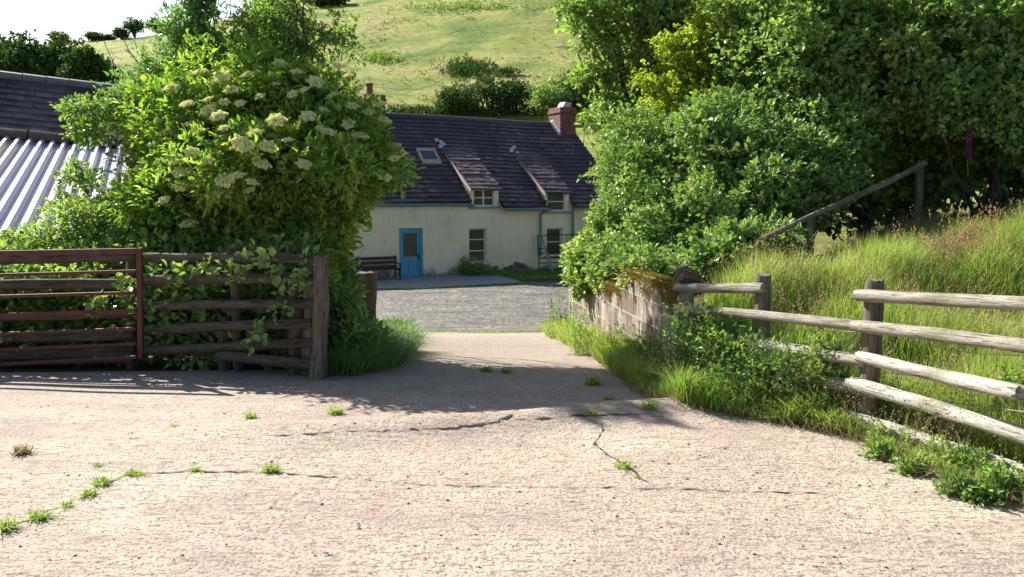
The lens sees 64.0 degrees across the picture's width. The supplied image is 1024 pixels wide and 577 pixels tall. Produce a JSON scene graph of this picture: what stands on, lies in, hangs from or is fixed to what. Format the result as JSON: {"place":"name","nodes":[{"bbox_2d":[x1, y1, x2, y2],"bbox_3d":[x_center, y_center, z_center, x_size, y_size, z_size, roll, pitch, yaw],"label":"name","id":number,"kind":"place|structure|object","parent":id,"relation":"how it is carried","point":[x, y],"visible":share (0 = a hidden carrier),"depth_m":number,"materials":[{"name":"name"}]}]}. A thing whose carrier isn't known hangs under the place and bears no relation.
{"place":"outdoors","nodes":[
{"label":"outdoors","id":0,"kind":"place"},
{"bbox_2d":[0,0,251,44],"label":"sky","id":1,"kind":"structure","parent":0,"point":[73,17],"materials":[{"name":"white"}]},
{"bbox_2d":[376,274,521,287],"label":"path","id":2,"kind":"structure","parent":0,"point":[436,281],"depth_m":31.55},
{"bbox_2d":[355,255,400,279],"bbox_3d":[-5.206,-0.795,32.022,1.698,0.920,0.660,-3,7,-27],"label":"bench","id":3,"kind":"object","parent":2,"relation":"on","point":[379,267],"visible":0.78,"depth_m":32.20,"materials":[{"name":"brown wood"}]},
{"bbox_2d":[424,328,545,332],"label":"joint grass","id":4,"kind":"structure","parent":0,"point":[487,331],"depth_m":13.43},
{"bbox_2d":[0,0,1015,438],"bbox_3d":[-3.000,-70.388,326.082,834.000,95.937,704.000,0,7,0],"label":"ground","id":5,"kind":"structure","parent":0,"point":[420,44],"depth_m":147.45,"materials":[{"name":"plant"}]},
{"bbox_2d":[0,29,67,76],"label":"grove tree","id":6,"kind":"object","parent":5,"relation":"on","point":[12,59],"visible":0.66,"depth_m":56.01,"materials":[{"name":"green plant"}]},
{"bbox_2d":[16,31,90,77],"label":"grove tree","id":7,"kind":"object","parent":5,"relation":"on","point":[62,45],"visible":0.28,"depth_m":56.83,"materials":[{"name":"green plant"}]},
{"bbox_2d":[44,30,70,43],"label":"tree","id":8,"kind":"object","parent":5,"relation":"on","point":[51,33],"visible":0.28,"depth_m":246.80,"materials":[{"name":"green plant"}]},
{"bbox_2d":[0,71,132,277],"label":"farm shed","id":9,"kind":"structure","parent":5,"relation":"on","point":[36,149],"depth_m":16.21,"materials":[{"name":"metal"}]},
{"bbox_2d":[0,248,143,365],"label":"field gate","id":10,"kind":"structure","parent":5,"relation":"on","point":[139,310],"depth_m":7.66,"materials":[{"name":"red paint"}]},
{"bbox_2d":[55,41,122,83],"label":"grove tree","id":11,"kind":"object","parent":5,"relation":"on","point":[84,63],"visible":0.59,"depth_m":53.53,"materials":[{"name":"green plant"}]},
{"bbox_2d":[82,31,104,40],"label":"field tree","id":12,"kind":"object","parent":5,"relation":"on","point":[92,36],"visible":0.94,"depth_m":246.38,"materials":[{"name":"green plant"}]},
{"bbox_2d":[0,74,187,268],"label":"wild rose","id":13,"kind":"object","parent":5,"relation":"on","point":[84,220],"visible":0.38,"depth_m":9.21,"materials":[{"name":"green plant"}]},
{"bbox_2d":[110,26,130,39],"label":"field tree","id":14,"kind":"object","parent":5,"relation":"on","point":[117,35],"visible":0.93,"depth_m":246.74,"materials":[{"name":"green plant"}]},
{"bbox_2d":[0,218,258,367],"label":"bramble bush","id":15,"kind":"object","parent":5,"relation":"on","point":[46,304],"visible":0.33,"depth_m":8.32,"materials":[{"name":"green plant"}]},
{"bbox_2d":[121,17,146,37],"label":"tree","id":16,"kind":"object","parent":5,"relation":"on","point":[132,26],"visible":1,"depth_m":246.47,"materials":[{"name":"green plant"}]},
{"bbox_2d":[144,16,170,33],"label":"tree","id":17,"kind":"object","parent":5,"relation":"on","point":[155,26],"visible":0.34,"depth_m":245.97,"materials":[{"name":"green plant"}]},
{"bbox_2d":[0,248,329,379],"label":"stockyard fence","id":18,"kind":"object","parent":5,"relation":"on","point":[306,324],"visible":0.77,"depth_m":7.66,"materials":[{"name":"brown wood"}]},
{"bbox_2d":[83,205,347,356],"bbox_3d":[-2.902,-0.054,7.679,2.624,1.500,1.135,0,7,0],"label":"bramble spray","id":19,"kind":"object","parent":18,"relation":"hanging from","point":[260,264],"visible":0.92,"depth_m":7.44,"materials":[{"name":"green plant"}]},
{"bbox_2d":[98,0,296,231],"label":"sapling tree","id":20,"kind":"object","parent":5,"relation":"on","point":[198,21],"visible":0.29,"depth_m":9.93,"materials":[{"name":"green plant"}]},
{"bbox_2d":[106,225,340,370],"bbox_3d":[-2.805,0.181,8.259,2.206,1.657,1.472,0,7,0],"label":"bramble bush","id":21,"kind":"object","parent":5,"relation":"on","point":[210,292],"visible":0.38,"depth_m":7.88,"materials":[{"name":"green plant"}]},
{"bbox_2d":[154,236,165,274],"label":"nettle","id":22,"kind":"object","parent":21,"relation":"on","point":[160,249],"visible":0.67,"depth_m":8.01,"materials":[{"name":"green plant"}]},
{"bbox_2d":[224,212,233,252],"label":"nettle","id":23,"kind":"object","parent":21,"relation":"on","point":[229,232],"visible":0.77,"depth_m":7.98,"materials":[{"name":"green plant"}]},
{"bbox_2d":[99,28,426,291],"bbox_3d":[-2.864,-0.940,8.837,3.638,3.730,2.645,3,7,23],"label":"elder bush","id":24,"kind":"object","parent":5,"relation":"on","point":[298,147],"visible":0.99,"depth_m":8.41,"materials":[{"name":"green plant"}]},
{"bbox_2d":[187,0,368,91],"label":"sapling tree","id":25,"kind":"object","parent":5,"relation":"on","point":[279,21],"visible":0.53,"depth_m":10.08,"materials":[{"name":"green plant"}]},
{"bbox_2d":[304,0,330,7],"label":"field tree","id":26,"kind":"object","parent":5,"relation":"on","point":[320,3],"visible":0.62,"depth_m":207.83,"materials":[{"name":"green plant"}]},
{"bbox_2d":[324,0,350,5],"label":"field tree","id":27,"kind":"object","parent":5,"relation":"on","point":[336,2],"visible":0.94,"depth_m":204.55,"materials":[{"name":"green plant"}]},
{"bbox_2d":[328,249,370,345],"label":"privet bush","id":28,"kind":"object","parent":5,"relation":"on","point":[348,274],"visible":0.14,"depth_m":8.80,"materials":[{"name":"green plant"}]},
{"bbox_2d":[357,271,376,320],"bbox_3d":[-2.249,0.289,12.611,0.352,1.097,0.337,0,7,0],"label":"gatepost","id":29,"kind":"object","parent":5,"relation":"on","point":[370,298],"visible":0.4,"depth_m":12.48,"materials":[{"name":"wood"}]},
{"bbox_2d":[262,316,476,379],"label":"grass","id":30,"kind":"structure","parent":5,"relation":"on","point":[379,355],"depth_m":7.83,"materials":[{"name":"green plant"}]},
{"bbox_2d":[96,0,642,115],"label":"rough grass","id":31,"kind":"structure","parent":5,"relation":"on","point":[539,57],"depth_m":154.03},
{"bbox_2d":[327,271,415,361],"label":"shade weeds","id":32,"kind":"object","parent":5,"relation":"on","point":[354,322],"visible":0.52,"depth_m":8.05,"materials":[{"name":"green plant"}]},
{"bbox_2d":[358,47,400,66],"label":"bracken patch","id":33,"kind":"object","parent":5,"relation":"on","point":[382,56],"visible":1,"depth_m":143.59,"materials":[{"name":"green plant"}]},
{"bbox_2d":[431,81,481,116],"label":"field tree","id":34,"kind":"object","parent":5,"relation":"on","point":[454,97],"visible":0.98,"depth_m":108.58,"materials":[{"name":"green plant"}]},
{"bbox_2d":[361,0,557,12],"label":"bracken patch","id":35,"kind":"object","parent":5,"relation":"on","point":[438,5],"visible":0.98,"depth_m":178.19,"materials":[{"name":"green plant"}]},
{"bbox_2d":[433,53,503,80],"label":"bracken patch","id":36,"kind":"object","parent":5,"relation":"on","point":[465,66],"visible":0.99,"depth_m":131.08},
{"bbox_2d":[376,282,568,331],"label":"gravel yard","id":37,"kind":"structure","parent":5,"relation":"on","point":[501,308],"depth_m":22.72,"materials":[{"name":"gravel"}]},
{"bbox_2d":[376,314,434,341],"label":"grass","id":38,"kind":"structure","parent":37,"relation":"on","point":[394,321],"depth_m":11.68,"materials":[{"name":"green plant"}]},
{"bbox_2d":[378,282,537,289],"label":"yard grass","id":39,"kind":"structure","parent":37,"relation":"on","point":[449,286],"depth_m":29.82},
{"bbox_2d":[454,254,502,275],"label":"weed bush","id":40,"kind":"object","parent":5,"relation":"on","point":[477,268],"visible":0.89,"depth_m":33.81,"materials":[{"name":"green plant"}]},
{"bbox_2d":[342,83,618,278],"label":"cottage","id":41,"kind":"structure","parent":5,"relation":"on","point":[500,194],"depth_m":35.45,"materials":[{"name":"paint"}]},
{"bbox_2d":[399,228,422,276],"bbox_3d":[-4.115,-1.433,33.184,1.026,2.042,0.115,-3,7,-27],"label":"door","id":42,"kind":"structure","parent":41,"relation":"in","point":[410,239],"depth_m":33.23,"materials":[{"name":"blue paint"}]},
{"bbox_2d":[469,228,487,263],"bbox_3d":[-1.446,-1.772,34.470,0.865,1.518,0.588,0,7,0],"label":"window","id":43,"kind":"structure","parent":41,"relation":"in","point":[476,235],"depth_m":34.57,"materials":[{"name":"white paint"}]},
{"bbox_2d":[545,228,560,256],"bbox_3d":[1.868,-2.011,36.170,0.958,1.324,0.620,0,7,0],"label":"window","id":44,"kind":"structure","parent":41,"relation":"in","point":[552,241],"depth_m":36.29,"materials":[{"name":"white paint"}]},
{"bbox_2d":[461,71,508,110],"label":"field tree","id":45,"kind":"object","parent":5,"relation":"on","point":[486,91],"visible":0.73,"depth_m":110.43,"materials":[{"name":"green plant"}]},
{"bbox_2d":[385,103,597,117],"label":"field hedge","id":46,"kind":"object","parent":5,"relation":"on","point":[424,109],"visible":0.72,"depth_m":109.73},
{"bbox_2d":[486,66,524,75],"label":"bracken patch","id":47,"kind":"object","parent":5,"relation":"on","point":[510,70],"visible":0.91,"depth_m":127.13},
{"bbox_2d":[484,78,534,116],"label":"field tree","id":48,"kind":"object","parent":5,"relation":"on","point":[512,95],"visible":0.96,"depth_m":108.84,"materials":[{"name":"green plant"}]},
{"bbox_2d":[0,332,1023,576],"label":"concrete drive","id":49,"kind":"structure","parent":5,"relation":"on","point":[426,412],"depth_m":4.51,"materials":[{"name":"concrete"}]},
{"bbox_2d":[0,512,38,532],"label":"grass tuft","id":50,"kind":"object","parent":49,"relation":"on","point":[5,526],"visible":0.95,"depth_m":3.90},
{"bbox_2d":[2,441,46,456],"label":"grass tuft","id":51,"kind":"object","parent":49,"relation":"on","point":[20,450],"visible":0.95,"depth_m":5.01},
{"bbox_2d":[14,504,65,521],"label":"grass tuft","id":52,"kind":"object","parent":49,"relation":"on","point":[42,515],"visible":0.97,"depth_m":4.02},
{"bbox_2d":[56,499,74,510],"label":"grass tuft","id":53,"kind":"object","parent":49,"relation":"on","point":[69,504],"visible":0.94,"depth_m":4.19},
{"bbox_2d":[69,486,104,499],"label":"grass tuft","id":54,"kind":"object","parent":49,"relation":"on","point":[88,493],"visible":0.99,"depth_m":4.33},
{"bbox_2d":[81,473,116,486],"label":"grass tuft","id":55,"kind":"object","parent":49,"relation":"on","point":[102,482],"visible":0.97,"depth_m":4.49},
{"bbox_2d":[122,467,146,476],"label":"grass tuft","id":56,"kind":"object","parent":49,"relation":"on","point":[131,472],"visible":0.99,"depth_m":4.66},
{"bbox_2d":[241,410,262,419],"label":"grass tuft","id":57,"kind":"object","parent":49,"relation":"on","point":[248,416],"visible":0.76,"depth_m":5.79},
{"bbox_2d":[257,460,290,472],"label":"grass tuft","id":58,"kind":"object","parent":49,"relation":"on","point":[270,468],"visible":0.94,"depth_m":4.72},
{"bbox_2d":[323,404,353,414],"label":"grass tuft","id":59,"kind":"object","parent":49,"relation":"on","point":[335,411],"visible":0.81,"depth_m":5.94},
{"bbox_2d":[18,405,988,569],"bbox_3d":[-0.827,1.061,4.473,6.154,0.087,2.398,2,7,13],"label":"loose grit","id":60,"kind":"object","parent":49,"relation":"on","point":[574,560],"visible":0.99,"depth_m":4.19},
{"bbox_2d":[582,371,629,386],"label":"grass tuft","id":61,"kind":"object","parent":49,"relation":"on","point":[593,381],"visible":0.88,"depth_m":7.09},
{"bbox_2d":[608,458,634,472],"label":"grass tuft","id":62,"kind":"object","parent":49,"relation":"on","point":[624,465],"visible":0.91,"depth_m":4.78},
{"bbox_2d":[634,398,665,409],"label":"grass tuft","id":63,"kind":"object","parent":49,"relation":"on","point":[647,405],"visible":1,"depth_m":5.93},
{"bbox_2d":[490,266,566,276],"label":"yard grass","id":64,"kind":"structure","parent":5,"relation":"on","point":[535,271],"depth_m":34.66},
{"bbox_2d":[539,233,552,270],"bbox_3d":[1.485,-1.517,35.126,0.688,1.665,0.099,3,7,28],"label":"plank","id":65,"kind":"object","parent":5,"relation":"on","point":[546,252],"visible":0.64,"depth_m":35.11,"materials":[{"name":"wood"}]},
{"bbox_2d":[517,68,587,117],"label":"tree","id":66,"kind":"object","parent":5,"relation":"on","point":[534,94],"visible":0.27,"depth_m":118.58,"materials":[{"name":"green plant"}]},
{"bbox_2d":[543,285,569,338],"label":"weed clump","id":67,"kind":"object","parent":5,"relation":"on","point":[555,317],"visible":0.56,"depth_m":11.47,"materials":[{"name":"green plant"}]},
{"bbox_2d":[534,88,581,111],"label":"field tree","id":68,"kind":"object","parent":5,"relation":"on","point":[555,101],"visible":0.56,"depth_m":105.17,"materials":[{"name":"green plant"}]},
{"bbox_2d":[537,234,578,269],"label":"metal gate","id":69,"kind":"structure","parent":5,"relation":"on","point":[539,263],"depth_m":35.48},
{"bbox_2d":[560,301,599,355],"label":"weed clump","id":70,"kind":"object","parent":5,"relation":"on","point":[574,336],"visible":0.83,"depth_m":9.03,"materials":[{"name":"green plant"}]},
{"bbox_2d":[548,61,619,119],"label":"tree","id":71,"kind":"object","parent":5,"relation":"on","point":[583,91],"visible":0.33,"depth_m":102.44,"materials":[{"name":"green plant"}]},
{"bbox_2d":[529,317,655,378],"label":"verge grass","id":72,"kind":"structure","parent":5,"relation":"on","point":[594,339],"depth_m":8.81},
{"bbox_2d":[605,320,641,362],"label":"weed clump","id":73,"kind":"object","parent":5,"relation":"on","point":[620,329],"visible":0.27,"depth_m":7.88,"materials":[{"name":"green plant"}]},
{"bbox_2d":[568,264,693,359],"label":"block wall","id":74,"kind":"structure","parent":5,"relation":"on","point":[645,296],"depth_m":8.15,"materials":[{"name":"concrete"}]},
{"bbox_2d":[557,224,678,303],"bbox_3d":[1.313,-0.231,9.640,1.063,1.025,2.668,-2,7,-17],"label":"ivy bush","id":75,"kind":"object","parent":74,"relation":"on","point":[578,283],"visible":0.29,"depth_m":10.15,"materials":[{"name":"green plant"}]},
{"bbox_2d":[545,0,731,181],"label":"apple tree","id":76,"kind":"object","parent":5,"relation":"on","point":[638,16],"visible":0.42,"depth_m":12.26,"materials":[{"name":"green plant"}]},
{"bbox_2d":[619,321,664,360],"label":"weed clump","id":77,"kind":"object","parent":5,"relation":"on","point":[644,342],"visible":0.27,"depth_m":7.38,"materials":[{"name":"green plant"}]},
{"bbox_2d":[642,320,713,379],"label":"weed clump","id":78,"kind":"object","parent":5,"relation":"on","point":[658,347],"visible":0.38,"depth_m":6.70,"materials":[{"name":"green plant"}]},
{"bbox_2d":[562,102,795,293],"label":"bramble bank","id":79,"kind":"structure","parent":5,"relation":"on","point":[644,224],"depth_m":9.47,"materials":[{"name":"green plant"}]},
{"bbox_2d":[615,0,779,155],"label":"hawthorn tree","id":80,"kind":"object","parent":5,"relation":"on","point":[691,44],"visible":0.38,"depth_m":10.92,"materials":[{"name":"green plant"}]},
{"bbox_2d":[660,294,753,374],"bbox_3d":[1.545,0.462,6.494,0.766,0.819,0.512,0,7,0],"label":"weed clump","id":81,"kind":"object","parent":5,"relation":"on","point":[702,336],"visible":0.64,"depth_m":6.46,"materials":[{"name":"green plant"}]},
{"bbox_2d":[687,319,793,390],"bbox_3d":[1.743,0.544,6.212,0.885,0.684,0.554,0,7,0],"label":"weed clump","id":82,"kind":"object","parent":5,"relation":"on","point":[738,359],"visible":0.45,"depth_m":6.14,"materials":[{"name":"green plant"}]},
{"bbox_2d":[595,347,889,426],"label":"verge grass","id":83,"kind":"structure","parent":5,"relation":"on","point":[637,376],"depth_m":5.98,"materials":[{"name":"plant"}]},
{"bbox_2d":[699,371,786,411],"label":"weed clump","id":84,"kind":"object","parent":5,"relation":"on","point":[738,382],"visible":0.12,"depth_m":5.94,"materials":[{"name":"green plant"}]},
{"bbox_2d":[661,82,875,283],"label":"bramble bank","id":85,"kind":"structure","parent":5,"relation":"on","point":[801,176],"depth_m":8.75,"materials":[{"name":"green plant"}]},
{"bbox_2d":[758,161,927,242],"bbox_3d":[3.398,-0.901,8.253,2.904,0.075,0.064,-22,18,-31],"label":"handrail","id":86,"kind":"object","parent":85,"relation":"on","point":[864,192],"visible":1,"depth_m":8.18,"materials":[{"name":"brown wood"}]},
{"bbox_2d":[713,327,827,409],"bbox_3d":[1.906,0.624,5.883,0.781,0.737,0.653,-5,8,-37],"label":"weed clump","id":87,"kind":"object","parent":5,"relation":"on","point":[781,364],"visible":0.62,"depth_m":5.85,"materials":[{"name":"green plant"}]},
{"bbox_2d":[570,313,1022,468],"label":"dry stalks","id":88,"kind":"object","parent":5,"relation":"on","point":[922,423],"visible":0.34,"depth_m":5.17,"materials":[{"name":"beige plant"}]},
{"bbox_2d":[582,346,1023,511],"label":"dry grass","id":89,"kind":"structure","parent":5,"relation":"on","point":[638,391],"depth_m":5.51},
{"bbox_2d":[762,366,854,425],"bbox_3d":[2.125,0.745,5.776,0.691,0.547,0.523,5,8,34],"label":"weed clump","id":90,"kind":"object","parent":5,"relation":"on","point":[796,398],"visible":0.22,"depth_m":5.74,"materials":[{"name":"green plant"}]},
{"bbox_2d":[805,218,814,267],"bbox_3d":[3.021,-0.434,8.304,0.085,0.627,0.081,0,7,0],"label":"stake","id":91,"kind":"object","parent":5,"relation":"on","point":[811,223],"visible":0.31,"depth_m":8.27,"materials":[{"name":"brown wood"}]},
{"bbox_2d":[603,334,1023,497],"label":"verge weeds","id":92,"kind":"object","parent":5,"relation":"on","point":[963,456],"visible":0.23,"depth_m":5.02,"materials":[{"name":"green plant"}]},
{"bbox_2d":[604,1,1023,251],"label":"hazel bush","id":93,"kind":"object","parent":5,"relation":"on","point":[892,200],"visible":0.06,"depth_m":11.05,"materials":[{"name":"green plant"}]},
{"bbox_2d":[786,327,855,405],"bbox_3d":[2.132,0.570,5.691,0.478,0.754,0.348,0,7,0],"label":"weed clump","id":94,"kind":"object","parent":5,"relation":"on","point":[827,367],"visible":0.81,"depth_m":5.65,"materials":[{"name":"green plant"}]},
{"bbox_2d":[696,0,969,233],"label":"hazel bush","id":95,"kind":"object","parent":5,"relation":"on","point":[834,44],"visible":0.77,"depth_m":9.64,"materials":[{"name":"green plant"}]},
{"bbox_2d":[672,265,1023,477],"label":"rail fence","id":96,"kind":"object","parent":5,"relation":"on","point":[873,328],"visible":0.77,"depth_m":5.14,"materials":[{"name":"grey wood"}]},
{"bbox_2d":[693,193,1023,416],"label":"seed heads","id":97,"kind":"object","parent":5,"relation":"on","point":[964,243],"visible":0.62,"depth_m":6.86,"materials":[{"name":"plant"}]},
{"bbox_2d":[854,430,901,461],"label":"weed clump","id":98,"kind":"object","parent":5,"relation":"on","point":[874,445],"visible":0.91,"depth_m":4.96,"materials":[{"name":"green plant"}]},
{"bbox_2d":[793,402,1023,505],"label":"verge grass","id":99,"kind":"structure","parent":5,"relation":"on","point":[828,417],"depth_m":5.31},
{"bbox_2d":[888,446,935,478],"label":"weed clump","id":100,"kind":"object","parent":5,"relation":"on","point":[911,464],"visible":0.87,"depth_m":4.70,"materials":[{"name":"green plant"}]},
{"bbox_2d":[909,410,958,437],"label":"weed clump","id":101,"kind":"object","parent":5,"relation":"on","point":[932,423],"visible":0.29,"depth_m":5.12,"materials":[{"name":"green plant"}]},
{"bbox_2d":[853,0,1023,218],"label":"hazel bush","id":102,"kind":"object","parent":5,"relation":"on","point":[990,74],"visible":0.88,"depth_m":9.08,"materials":[{"name":"green plant"}]},
{"bbox_2d":[964,127,972,175],"bbox_3d":[4.933,-1.483,8.865,0.106,0.526,0.058,0,7,0],"label":"foxglove","id":103,"kind":"object","parent":102,"relation":"attached to","point":[968,135],"visible":1,"depth_m":8.85,"materials":[{"name":"purple plant"}]},
{"bbox_2d":[881,214,1022,272],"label":"dead bracken","id":104,"kind":"object","parent":5,"relation":"on","point":[959,237],"visible":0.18,"depth_m":7.29,"materials":[{"name":"brown plant"}]},
{"bbox_2d":[932,464,975,501],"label":"weed clump","id":105,"kind":"object","parent":5,"relation":"on","point":[951,488],"visible":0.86,"depth_m":4.35,"materials":[{"name":"green plant"}]},
{"bbox_2d":[951,472,1010,509],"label":"weed clump","id":106,"kind":"object","parent":5,"relation":"on","point":[981,494],"visible":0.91,"depth_m":4.25,"materials":[{"name":"green plant"}]},
{"bbox_2d":[975,459,1015,501],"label":"weed clump","id":107,"kind":"object","parent":5,"relation":"on","point":[987,476],"visible":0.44,"depth_m":4.31,"materials":[{"name":"green plant"}]},
{"bbox_2d":[989,354,1023,424],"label":"weed clump","id":108,"kind":"object","parent":5,"relation":"on","point":[1018,372],"visible":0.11,"depth_m":4.93,"materials":[{"name":"green plant"}]},
{"bbox_2d":[502,272,566,279],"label":"yard grass","id":109,"kind":"structure","parent":0,"point":[526,277],"depth_m":33.49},
{"bbox_2d":[694,199,1023,462],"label":"meadow grass","id":110,"kind":"structure","parent":0,"point":[991,266],"depth_m":6.70,"materials":[{"name":"plant"}]},
{"bbox_2d":[811,201,1023,277],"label":"meadow grass","id":111,"kind":"structure","parent":0,"point":[908,229],"depth_m":8.44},
{"bbox_2d":[913,161,924,226],"bbox_3d":[4.780,-1.103,9.637,0.102,0.790,0.099,2,7,18],"label":"stake","id":112,"kind":"object","parent":111,"relation":"on","point":[918,190],"visible":0.69,"depth_m":9.60,"materials":[{"name":"brown wood"}]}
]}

